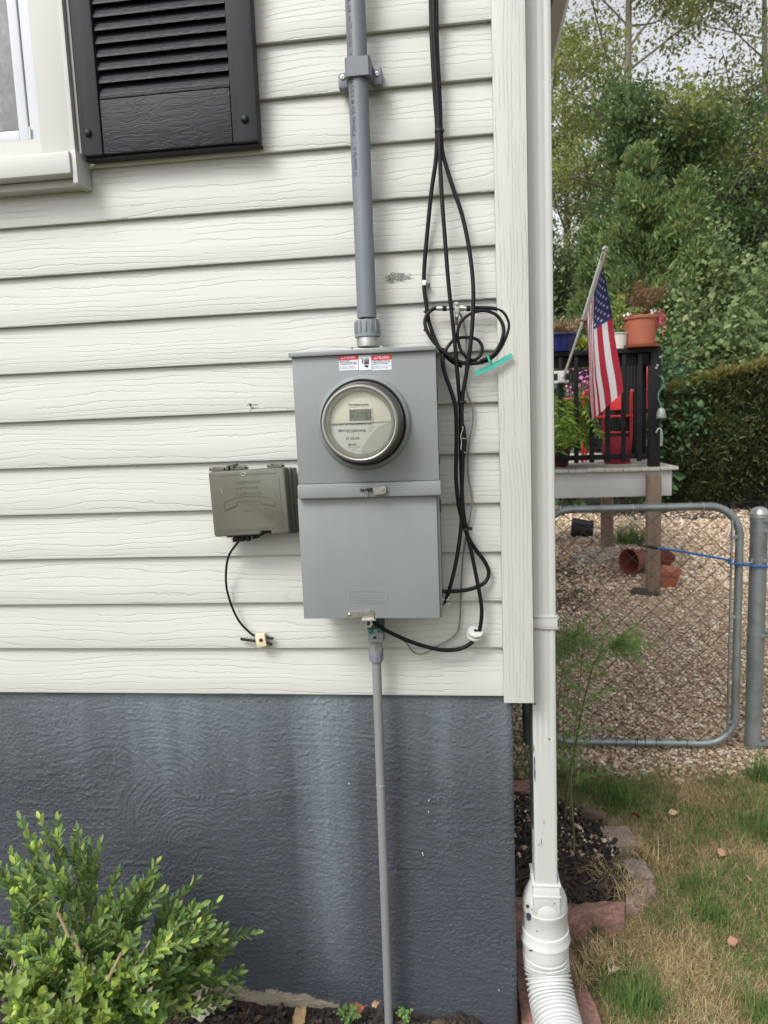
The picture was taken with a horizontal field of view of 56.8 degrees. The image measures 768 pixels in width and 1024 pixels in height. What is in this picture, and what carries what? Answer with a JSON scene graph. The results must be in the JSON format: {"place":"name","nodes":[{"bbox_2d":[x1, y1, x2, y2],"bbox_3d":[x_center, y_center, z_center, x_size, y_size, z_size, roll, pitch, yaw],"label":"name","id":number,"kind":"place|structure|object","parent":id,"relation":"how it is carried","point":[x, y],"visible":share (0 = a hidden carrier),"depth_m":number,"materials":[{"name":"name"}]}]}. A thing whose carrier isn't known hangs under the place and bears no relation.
{"place":"outdoors","nodes":[
{"label":"outdoors","id":0,"kind":"place"},
{"bbox_2d":[512,504,767,785],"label":"gravel yard","id":1,"kind":"structure","parent":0,"point":[706,724],"depth_m":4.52,"materials":[{"name":"gravel"}]},
{"bbox_2d":[522,703,528,744],"bbox_3d":[0.668,0.531,3.348,0.072,1.201,0.056,-1,7,7],"label":"fence post","id":2,"kind":"object","parent":1,"relation":"on","point":[525,713],"depth_m":3.39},
{"bbox_2d":[554,329,594,506],"bbox_3d":[2.689,-1.391,11.122,1.856,2.884,2.196,-1,7,7],"label":"shrub","id":3,"kind":"object","parent":1,"relation":"on","point":[565,502],"visible":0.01,"depth_m":11.14,"materials":[{"name":"green plant"}]},
{"bbox_2d":[571,518,593,536],"bbox_3d":[2.543,0.201,9.104,0.278,0.259,0.250,0,8,20],"label":"bucket","id":4,"kind":"object","parent":1,"relation":"on","point":[582,524],"visible":0.83,"depth_m":9.02,"materials":[{"name":"black plastic"}]},
{"bbox_2d":[555,615,610,658],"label":"grass tuft","id":5,"kind":"object","parent":1,"relation":"on","point":[563,632],"visible":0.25,"depth_m":4.85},
{"bbox_2d":[556,557,629,633],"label":"leaf litter","id":6,"kind":"object","parent":1,"relation":"on","point":[565,592],"visible":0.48,"depth_m":6.18,"materials":[{"name":"plant"}]},
{"bbox_2d":[573,547,625,562],"bbox_3d":[2.379,0.465,7.811,0.569,0.013,0.885,0,8,20],"label":"garden hose","id":7,"kind":"object","parent":1,"relation":"on","point":[594,560],"visible":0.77,"depth_m":7.72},
{"bbox_2d":[554,346,678,595],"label":"deck","id":8,"kind":"structure","parent":1,"relation":"on","point":[639,474],"depth_m":6.02,"materials":[{"name":"black paint"}]},
{"bbox_2d":[554,332,576,351],"bbox_3d":[1.491,-1.423,5.997,0.310,0.143,0.310,-1,7,7],"label":"flower pot","id":9,"kind":"object","parent":8,"relation":"on","point":[564,341],"visible":0.57,"depth_m":5.88,"materials":[{"name":"ceramic"}]},
{"bbox_2d":[553,316,580,332],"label":"potted flowers","id":10,"kind":"object","parent":9,"relation":"on","point":[562,328],"visible":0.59,"depth_m":5.94,"materials":[{"name":"beige plant"}]},
{"bbox_2d":[565,368,588,447],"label":"flowering plant","id":11,"kind":"object","parent":8,"relation":"on","point":[586,389],"visible":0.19,"depth_m":7.99,"materials":[{"name":"pink plant"}]},
{"bbox_2d":[554,394,604,455],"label":"fern","id":12,"kind":"object","parent":8,"relation":"on","point":[568,435],"visible":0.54,"depth_m":6.00,"materials":[{"name":"green plant"}]},
{"bbox_2d":[554,246,607,383],"bbox_3d":[1.565,-1.512,5.578,0.118,0.948,0.736,-4,8,-17],"label":"flag pole","id":13,"kind":"object","parent":8,"relation":"attached to","point":[561,376],"visible":0.94,"depth_m":5.51,"materials":[{"name":"white metal"}]},
{"bbox_2d":[587,267,622,419],"bbox_3d":[1.675,-1.292,5.575,0.266,1.141,0.347,5,10,43],"label":"flag","id":14,"kind":"object","parent":13,"relation":"hanging from","point":[605,384],"visible":1,"depth_m":5.61,"materials":[{"name":"fabric"}]},
{"bbox_2d":[581,366,647,462],"bbox_3d":[2.261,-1.016,6.843,0.498,1.054,0.627,4,10,42],"label":"metal chair","id":15,"kind":"object","parent":8,"relation":"on","point":[615,404],"visible":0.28,"depth_m":6.77,"materials":[{"name":"metal"}]},
{"bbox_2d":[602,436,629,463],"bbox_3d":[2.132,-0.569,6.533,0.250,0.245,0.250,-1,7,7],"label":"red bucket","id":16,"kind":"object","parent":8,"relation":"on","point":[615,444],"visible":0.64,"depth_m":6.43,"materials":[{"name":"plastic"}]},
{"bbox_2d":[614,332,627,348],"bbox_3d":[1.959,-1.427,5.942,0.167,0.128,0.167,-1,7,7],"label":"flower pot","id":17,"kind":"object","parent":8,"relation":"on","point":[621,339],"visible":0.62,"depth_m":5.88,"materials":[{"name":"white plastic"}]},
{"bbox_2d":[610,294,626,332],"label":"potted flowers","id":18,"kind":"object","parent":17,"relation":"in","point":[618,317],"visible":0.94,"depth_m":5.89,"materials":[{"name":"green plant"}]},
{"bbox_2d":[622,314,659,347],"bbox_3d":[2.134,-1.495,5.912,0.317,0.255,0.319,-1,7,7],"label":"flower pot","id":19,"kind":"object","parent":8,"relation":"on","point":[640,329],"visible":0.9,"depth_m":5.81,"materials":[{"name":"ceramic"}]},
{"bbox_2d":[618,278,669,335],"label":"potted flowers","id":20,"kind":"object","parent":19,"relation":"in","point":[646,295],"visible":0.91,"depth_m":5.84,"materials":[{"name":"brown plant"}]},
{"bbox_2d":[656,375,665,445],"bbox_3d":[2.291,-0.837,5.862,0.081,0.584,0.109,3,9,36],"label":"wind bell","id":21,"kind":"object","parent":8,"relation":"hanging from","point":[661,412],"visible":1,"depth_m":5.84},
{"bbox_2d":[554,303,691,516],"bbox_3d":[3.422,-1.475,10.496,2.098,3.152,1.814,-3,7,-4],"label":"shrub","id":22,"kind":"object","parent":1,"relation":"on","point":[617,500],"visible":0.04,"depth_m":10.30,"materials":[{"name":"green plant"}]},
{"bbox_2d":[592,514,664,546],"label":"grass tuft","id":23,"kind":"object","parent":1,"relation":"on","point":[622,537],"visible":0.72,"depth_m":8.42,"materials":[{"name":"plant"}]},
{"bbox_2d":[618,548,644,574],"bbox_3d":[2.463,0.466,6.892,0.261,0.260,0.260,-6,8,-28],"label":"flower pot","id":24,"kind":"object","parent":1,"relation":"on","point":[631,566],"visible":0.67,"depth_m":6.93,"materials":[{"name":"ceramic"}]},
{"bbox_2d":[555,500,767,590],"bbox_3d":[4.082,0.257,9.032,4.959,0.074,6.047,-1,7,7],"label":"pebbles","id":25,"kind":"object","parent":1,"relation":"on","point":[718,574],"visible":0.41,"depth_m":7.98,"materials":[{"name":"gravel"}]},
{"bbox_2d":[661,550,675,565],"bbox_3d":[2.727,0.474,6.959,0.245,0.242,0.251,-1,7,7],"label":"flower pot","id":26,"kind":"object","parent":1,"relation":"on","point":[665,557],"visible":0.24,"depth_m":7.00,"materials":[{"name":"ceramic"}]},
{"bbox_2d":[660,565,682,587],"bbox_3d":[2.515,0.584,6.317,0.259,0.193,0.260,-1,7,7],"label":"flower pot","id":27,"kind":"object","parent":1,"relation":"on","point":[670,581],"visible":0.52,"depth_m":6.24,"materials":[{"name":"ceramic"}]},
{"bbox_2d":[744,506,767,751],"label":"fence post","id":28,"kind":"object","parent":1,"relation":"on","point":[758,549],"visible":0.96,"depth_m":3.19,"materials":[{"name":"metal"}]},
{"bbox_2d":[555,502,753,747],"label":"chain link gate","id":29,"kind":"structure","parent":28,"relation":"attached to","point":[733,722],"depth_m":3.20,"materials":[{"name":"metal"}]},
{"bbox_2d":[637,542,767,567],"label":"bungee cord","id":30,"kind":"object","parent":29,"relation":"hanging from","point":[681,551],"visible":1,"depth_m":3.14,"materials":[{"name":"blue plastic"}]},
{"bbox_2d":[744,517,767,745],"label":"chain link fence","id":31,"kind":"object","parent":1,"relation":"on","point":[763,742],"visible":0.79,"depth_m":3.17,"materials":[{"name":"metal"}]},
{"bbox_2d":[513,753,767,1023],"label":"lawn","id":32,"kind":"structure","parent":0,"point":[603,1016],"depth_m":2.16,"materials":[{"name":"plant"}]},
{"bbox_2d":[0,987,482,1023],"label":"front flower bed","id":33,"kind":"object","parent":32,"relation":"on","point":[471,1018],"visible":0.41,"depth_m":1.84,"materials":[{"name":"soil"}]},
{"bbox_2d":[0,811,263,1023],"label":"boxwood shrub","id":34,"kind":"object","parent":33,"relation":"on","point":[107,992],"visible":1,"depth_m":1.46,"materials":[{"name":"green plant"}]},
{"bbox_2d":[0,986,476,1023],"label":"mulch chips","id":35,"kind":"object","parent":33,"relation":"on","point":[254,1014],"visible":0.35,"depth_m":1.83,"materials":[{"name":"wood"}]},
{"bbox_2d":[292,1002,307,1023],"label":"fallen leaf","id":36,"kind":"object","parent":35,"relation":"on","point":[299,1015],"visible":1,"depth_m":1.80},
{"bbox_2d":[336,1003,361,1023],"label":"weed","id":37,"kind":"object","parent":35,"relation":"on","point":[352,1009],"visible":1,"depth_m":1.77,"materials":[{"name":"green plant"}]},
{"bbox_2d":[514,780,529,796],"bbox_3d":[0.582,1.172,2.940,0.108,0.084,0.106,-1,7,7],"label":"edging block","id":38,"kind":"object","parent":32,"relation":"on","point":[523,786],"depth_m":2.93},
{"bbox_2d":[516,947,602,1023],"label":"edging block","id":39,"kind":"object","parent":32,"relation":"on","point":[589,1012],"depth_m":1.91,"materials":[{"name":"stone"}]},
{"bbox_2d":[569,956,608,997],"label":"grass tuft","id":40,"kind":"object","parent":39,"relation":"on","point":[578,975],"visible":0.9,"depth_m":1.95,"materials":[{"name":"plant"}]},
{"bbox_2d":[513,718,611,800],"bbox_3d":[0.746,1.084,3.220,0.674,0.110,0.717,4,10,42],"label":"grass tuft","id":41,"kind":"object","parent":32,"relation":"on","point":[519,755],"visible":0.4,"depth_m":3.20,"materials":[{"name":"plant"}]},
{"bbox_2d":[514,776,632,923],"bbox_3d":[0.640,1.193,2.611,0.397,0.018,0.990,-1,7,7],"label":"side flower bed","id":42,"kind":"object","parent":32,"relation":"on","point":[569,890],"visible":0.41,"depth_m":2.44,"materials":[{"name":"black wood"}]},
{"bbox_2d":[514,795,613,860],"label":"pebbles","id":43,"kind":"object","parent":42,"relation":"on","point":[524,847],"visible":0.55,"depth_m":2.57,"materials":[{"name":"stone"}]},
{"bbox_2d":[581,806,606,825],"bbox_3d":[0.799,1.161,2.707,0.090,0.045,0.036,3,9,35],"label":"wood chunk","id":44,"kind":"object","parent":42,"relation":"on","point":[591,813],"visible":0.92,"depth_m":2.69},
{"bbox_2d":[555,584,658,852],"bbox_3d":[0.773,0.747,2.627,0.403,1.011,0.328,-4,7,-12],"label":"feathery plant","id":45,"kind":"object","parent":42,"relation":"on","point":[621,643],"visible":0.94,"depth_m":2.57,"materials":[{"name":"green plant"}]},
{"bbox_2d":[577,849,643,890],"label":"grass tuft","id":46,"kind":"object","parent":42,"relation":"on","point":[599,871],"visible":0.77,"depth_m":2.38,"materials":[{"name":"plant"}]},
{"bbox_2d":[557,755,611,791],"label":"grass tuft","id":47,"kind":"object","parent":32,"relation":"on","point":[581,770],"visible":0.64,"depth_m":3.09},
{"bbox_2d":[570,924,636,985],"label":"grass tuft","id":48,"kind":"object","parent":32,"relation":"on","point":[602,954],"visible":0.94,"depth_m":2.03,"materials":[{"name":"plant"}]},
{"bbox_2d":[583,767,653,815],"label":"grass tuft","id":49,"kind":"object","parent":32,"relation":"on","point":[616,794],"visible":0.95,"depth_m":2.90,"materials":[{"name":"plant"}]},
{"bbox_2d":[599,826,639,857],"bbox_3d":[0.855,1.227,2.596,0.117,0.106,0.128,-3,7,-4],"label":"edging block","id":50,"kind":"object","parent":32,"relation":"on","point":[625,832],"depth_m":2.57,"materials":[{"name":"stone"}]},
{"bbox_2d":[605,858,660,923],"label":"grass tuft","id":51,"kind":"object","parent":32,"relation":"on","point":[623,889],"visible":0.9,"depth_m":2.29,"materials":[{"name":"plant"}]},
{"bbox_2d":[614,858,653,884],"bbox_3d":[0.844,1.251,2.406,0.117,0.104,0.113,-1,7,7],"label":"edging block","id":52,"kind":"object","parent":32,"relation":"on","point":[642,867],"depth_m":2.39,"materials":[{"name":"stone"}]},
{"bbox_2d":[600,964,670,1023],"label":"grass tuft","id":53,"kind":"object","parent":32,"relation":"on","point":[636,1015],"visible":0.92,"depth_m":1.87,"materials":[{"name":"plant"}]},
{"bbox_2d":[605,827,670,869],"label":"grass tuft","id":54,"kind":"object","parent":32,"relation":"on","point":[641,844],"visible":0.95,"depth_m":2.51,"materials":[{"name":"plant"}]},
{"bbox_2d":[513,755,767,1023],"bbox_3d":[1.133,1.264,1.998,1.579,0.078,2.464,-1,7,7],"label":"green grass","id":55,"kind":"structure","parent":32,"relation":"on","point":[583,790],"depth_m":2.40,"materials":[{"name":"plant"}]},
{"bbox_2d":[625,878,656,918],"bbox_3d":[0.824,1.270,2.287,0.120,0.116,0.138,-1,7,7],"label":"edging block","id":56,"kind":"object","parent":32,"relation":"on","point":[646,900],"depth_m":2.25,"materials":[{"name":"stone"}]},
{"bbox_2d":[579,945,712,1023],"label":"grass tuft","id":57,"kind":"object","parent":32,"relation":"on","point":[621,974],"visible":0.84,"depth_m":1.92,"materials":[{"name":"plant"}]},
{"bbox_2d":[623,812,719,872],"bbox_3d":[1.052,1.190,2.580,0.312,0.059,0.332,-1,7,7],"label":"grass tuft","id":58,"kind":"object","parent":32,"relation":"on","point":[684,842],"visible":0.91,"depth_m":2.57,"materials":[{"name":"plant"}]},
{"bbox_2d":[666,864,726,904],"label":"grass tuft","id":59,"kind":"object","parent":32,"relation":"on","point":[695,880],"visible":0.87,"depth_m":2.33,"materials":[{"name":"plant"}]},
{"bbox_2d":[678,884,745,936],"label":"grass tuft","id":60,"kind":"object","parent":32,"relation":"on","point":[715,910],"visible":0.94,"depth_m":2.19,"materials":[{"name":"plant"}]},
{"bbox_2d":[668,796,763,853],"bbox_3d":[1.232,1.170,2.647,0.355,0.069,0.353,-9,10,-41],"label":"grass tuft","id":61,"kind":"object","parent":32,"relation":"on","point":[710,829],"visible":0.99,"depth_m":2.67,"materials":[{"name":"plant"}]},
{"bbox_2d":[720,796,767,843],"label":"grass tuft","id":62,"kind":"object","parent":32,"relation":"on","point":[758,821],"visible":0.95,"depth_m":2.66,"materials":[{"name":"plant"}]},
{"bbox_2d":[730,973,767,1023],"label":"grass tuft","id":63,"kind":"object","parent":32,"relation":"on","point":[757,1008],"visible":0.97,"depth_m":1.86,"materials":[{"name":"plant"}]},
{"bbox_2d":[734,745,767,790],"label":"grass tuft","id":64,"kind":"object","parent":32,"relation":"on","point":[761,771],"visible":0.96,"depth_m":3.01,"materials":[{"name":"plant"}]},
{"bbox_2d":[551,0,767,268],"label":"sky","id":65,"kind":"structure","parent":0,"point":[692,57],"materials":[{"name":"white"}]},
{"bbox_2d":[555,481,767,519],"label":"shaded soil","id":66,"kind":"structure","parent":0,"point":[633,501],"depth_m":11.49,"materials":[{"name":"brown soil"}]},
{"bbox_2d":[553,220,607,332],"bbox_3d":[5.423,-4.580,19.797,7.442,6.944,7.256,-1,7,7],"label":"maple tree","id":67,"kind":"object","parent":66,"relation":"on","point":[561,293],"visible":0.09,"depth_m":18.77,"materials":[{"name":"green plant"}]},
{"bbox_2d":[555,213,612,390],"bbox_3d":[4.198,-3.042,14.133,2.457,5.519,2.538,-1,7,7],"label":"conifer","id":68,"kind":"object","parent":66,"relation":"on","point":[584,281],"visible":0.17,"depth_m":13.76,"materials":[{"name":"green plant"}]},
{"bbox_2d":[551,1,662,322],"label":"maple tree","id":69,"kind":"object","parent":66,"relation":"on","point":[565,212],"visible":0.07,"depth_m":22.80,"materials":[{"name":"green plant"}]},
{"bbox_2d":[575,138,711,501],"bbox_3d":[4.931,-3.392,13.209,4.134,6.909,4.580,-1,7,7],"label":"conifer","id":70,"kind":"object","parent":66,"relation":"on","point":[635,239],"visible":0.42,"depth_m":12.85,"materials":[{"name":"green plant"}]},
{"bbox_2d":[553,153,757,321],"bbox_3d":[9.477,-7.961,27.845,11.420,11.116,12.626,-6,8,-24],"label":"maple tree","id":71,"kind":"object","parent":66,"relation":"on","point":[616,204],"depth_m":25.41,"materials":[{"name":"green plant"}]},
{"bbox_2d":[551,0,767,266],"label":"maple tree","id":72,"kind":"object","parent":66,"relation":"on","point":[582,57],"visible":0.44,"depth_m":18.77,"materials":[{"name":"green plant"}]},
{"bbox_2d":[553,47,767,319],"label":"maple tree","id":73,"kind":"object","parent":66,"relation":"on","point":[623,136],"visible":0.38,"depth_m":16.63,"materials":[{"name":"green plant"}]},
{"bbox_2d":[636,333,713,503],"bbox_3d":[4.048,-1.303,10.755,1.769,2.695,1.892,-1,7,7],"label":"shrub","id":74,"kind":"object","parent":66,"relation":"on","point":[699,417],"visible":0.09,"depth_m":10.34,"materials":[{"name":"green plant"}]},
{"bbox_2d":[655,261,730,498],"bbox_3d":[5.266,-2.193,12.115,2.036,4.021,2.087,3,9,37],"label":"shrub","id":75,"kind":"object","parent":66,"relation":"on","point":[691,310],"visible":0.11,"depth_m":11.81,"materials":[{"name":"green plant"}]},
{"bbox_2d":[645,163,747,487],"bbox_3d":[5.654,-3.231,13.091,2.513,5.958,2.424,-1,7,7],"label":"conifer","id":76,"kind":"object","parent":66,"relation":"on","point":[692,197],"visible":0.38,"depth_m":12.48,"materials":[{"name":"green plant"}]},
{"bbox_2d":[660,350,767,508],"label":"yew hedge","id":77,"kind":"object","parent":66,"relation":"on","point":[736,425],"visible":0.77,"depth_m":10.34,"materials":[{"name":"green plant"}]},
{"bbox_2d":[669,196,767,487],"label":"shrub","id":78,"kind":"object","parent":66,"relation":"on","point":[748,346],"visible":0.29,"depth_m":11.67,"materials":[{"name":"green plant"}]},
{"bbox_2d":[714,258,767,488],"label":"shrub","id":79,"kind":"object","parent":66,"relation":"on","point":[753,280],"visible":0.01,"depth_m":12.96,"materials":[{"name":"green plant"}]},
{"label":"ground","id":80,"kind":"structure","parent":0,"visible":0},
{"bbox_2d":[0,0,568,1023],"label":"house","id":81,"kind":"structure","parent":80,"relation":"on","point":[160,318],"depth_m":1.71,"materials":[{"name":"plastic"}]},
{"bbox_2d":[0,0,91,197],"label":"window","id":82,"kind":"structure","parent":81,"relation":"in","point":[41,152],"depth_m":1.60,"materials":[{"name":"white plastic"}]},
{"bbox_2d":[69,0,263,163],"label":"window shutter","id":83,"kind":"object","parent":81,"relation":"attached to","point":[155,79],"depth_m":1.56,"materials":[{"name":"plastic"}]},
{"bbox_2d":[209,463,298,541],"bbox_3d":[-0.299,-0.023,1.650,0.195,0.179,0.077,-1,7,7],"label":"telephone box","id":84,"kind":"object","parent":81,"relation":"attached to","point":[247,503],"visible":0.97,"depth_m":1.61,"materials":[{"name":"grey plastic"}]},
{"bbox_2d":[225,542,254,636],"bbox_3d":[-0.348,0.186,1.696,0.071,0.250,0.043,-1,7,7],"label":"telephone cable","id":85,"kind":"object","parent":84,"relation":"attached to","point":[229,599],"visible":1,"depth_m":1.71,"materials":[{"name":"black rubber"}]},
{"bbox_2d":[240,632,273,646],"bbox_3d":[-0.308,0.310,1.725,0.083,0.034,0.021,-1,7,7],"label":"cable clip","id":86,"kind":"object","parent":81,"relation":"attached to","point":[261,640],"visible":1,"depth_m":1.72,"materials":[{"name":"beige plastic"}]},
{"bbox_2d":[338,55,382,93],"bbox_3d":[-0.052,-0.926,1.505,0.094,0.041,0.070,-1,7,7],"label":"conduit clamp","id":87,"kind":"object","parent":81,"relation":"attached to","point":[355,66],"visible":0.98,"depth_m":1.48,"materials":[{"name":"grey plastic"}]},
{"bbox_2d":[288,345,449,627],"bbox_3d":[-0.025,-0.056,1.577,0.325,0.612,0.148,-1,7,7],"label":"meter box","id":88,"kind":"object","parent":81,"relation":"attached to","point":[370,544],"visible":1,"depth_m":1.53,"materials":[{"name":"grey metal"}]},
{"bbox_2d":[345,0,380,347],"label":"service conduit","id":89,"kind":"object","parent":88,"relation":"attached to","point":[367,330],"visible":1,"depth_m":1.51,"materials":[{"name":"grey plastic"}]},
{"bbox_2d":[322,381,404,463],"bbox_3d":[-0.046,-0.184,1.475,0.175,0.175,0.073,-1,7,7],"label":"electric meter","id":90,"kind":"object","parent":88,"relation":"attached to","point":[359,423],"visible":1,"depth_m":1.46,"materials":[{"name":"clear glass"}]},
{"bbox_2d":[369,0,483,651],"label":"black cable","id":91,"kind":"object","parent":88,"relation":"attached to","point":[451,311],"visible":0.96,"depth_m":1.55,"materials":[{"name":"rubber"}]},
{"bbox_2d":[435,0,475,604],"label":"black cable","id":92,"kind":"object","parent":88,"relation":"attached to","point":[470,258],"visible":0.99,"depth_m":1.54,"materials":[{"name":"rubber"}]},
{"bbox_2d":[441,348,490,592],"bbox_3d":[0.177,-0.090,1.600,0.120,0.551,0.036,-3,7,-5],"label":"black cable","id":93,"kind":"object","parent":88,"relation":"attached to","point":[474,547],"visible":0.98,"depth_m":1.58,"materials":[{"name":"rubber"}]},
{"bbox_2d":[367,618,384,641],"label":"bonding block","id":94,"kind":"structure","parent":81,"relation":"attached to","point":[375,634],"depth_m":1.63,"materials":[{"name":"grey metal"}]},
{"bbox_2d":[369,642,392,1023],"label":"conduit","id":95,"kind":"object","parent":81,"relation":"attached to","point":[376,656],"visible":0.99,"depth_m":1.71,"materials":[{"name":"grey plastic"}]},
{"bbox_2d":[403,311,473,654],"bbox_3d":[0.096,-0.056,1.619,0.223,0.795,0.032,-3,7,-6],"label":"grey wire","id":96,"kind":"object","parent":81,"relation":"attached to","point":[470,509],"visible":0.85,"depth_m":1.62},
{"bbox_2d":[422,0,462,367],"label":"black cable","id":97,"kind":"object","parent":81,"relation":"attached to","point":[427,229],"visible":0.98,"depth_m":1.54,"materials":[{"name":"rubber"}]},
{"bbox_2d":[436,302,470,325],"bbox_3d":[0.153,-0.436,1.564,0.076,0.047,0.026,-1,7,7],"label":"coax splice","id":98,"kind":"object","parent":81,"relation":"attached to","point":[456,309],"visible":0.97,"depth_m":1.56,"materials":[{"name":"metal"}]},
{"bbox_2d":[423,306,509,364],"bbox_3d":[0.183,-0.389,1.563,0.191,0.132,0.020,-1,7,7],"label":"coiled cable","id":99,"kind":"object","parent":81,"relation":"attached to","point":[435,343],"visible":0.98,"depth_m":1.56,"materials":[{"name":"black rubber"}]},
{"bbox_2d":[466,626,482,641],"bbox_3d":[0.210,0.282,1.646,0.039,0.032,0.039,-1,7,7],"label":"white bushing","id":100,"kind":"object","parent":81,"relation":"attached to","point":[473,634],"visible":1,"depth_m":1.64,"materials":[{"name":"plastic"}]},
{"bbox_2d":[445,309,504,361],"bbox_3d":[0.199,-0.386,1.561,0.134,0.114,0.020,-1,7,7],"label":"coiled cable","id":101,"kind":"object","parent":81,"relation":"attached to","point":[479,356],"visible":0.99,"depth_m":1.56,"materials":[{"name":"black rubber"}]},
{"bbox_2d":[474,353,513,375],"bbox_3d":[0.241,-0.325,1.563,0.086,0.048,0.026,-1,7,7],"label":"velcro tag","id":102,"kind":"object","parent":101,"relation":"attached to","point":[491,366],"visible":1,"depth_m":1.55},
{"bbox_2d":[520,0,582,1023],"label":"downspout","id":103,"kind":"object","parent":81,"relation":"attached to","point":[545,935],"visible":1,"depth_m":1.66,"materials":[{"name":"metal"}]},
{"bbox_2d":[516,897,522,941],"bbox_3d":[0.458,1.287,2.194,0.122,0.134,0.112,-1,7,7],"label":"edging block","id":104,"kind":"object","parent":80,"relation":"on","point":[519,912],"depth_m":2.15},
{"bbox_2d":[567,900,624,940],"bbox_3d":[0.631,1.285,2.189,0.253,0.124,0.092,-2,7,-1],"label":"edging block","id":105,"kind":"object","parent":80,"relation":"on","point":[604,913],"depth_m":2.16,"materials":[{"name":"stone"}]},
{"bbox_2d":[559,60,761,321],"bbox_3d":[12.071,-8.259,23.998,11.735,12.487,14.018,-1,7,7],"label":"maple tree","id":106,"kind":"object","parent":80,"relation":"on","point":[669,63],"visible":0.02,"depth_m":22.81,"materials":[{"name":"green plant"}]},
{"bbox_2d":[610,0,767,314],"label":"maple tree","id":107,"kind":"object","parent":80,"relation":"on","point":[763,58],"visible":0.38,"depth_m":18.96,"materials":[{"name":"green plant"}]},
{"bbox_2d":[700,17,767,320],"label":"maple tree","id":108,"kind":"object","parent":80,"relation":"on","point":[760,179],"visible":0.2,"depth_m":17.88,"materials":[{"name":"green plant"}]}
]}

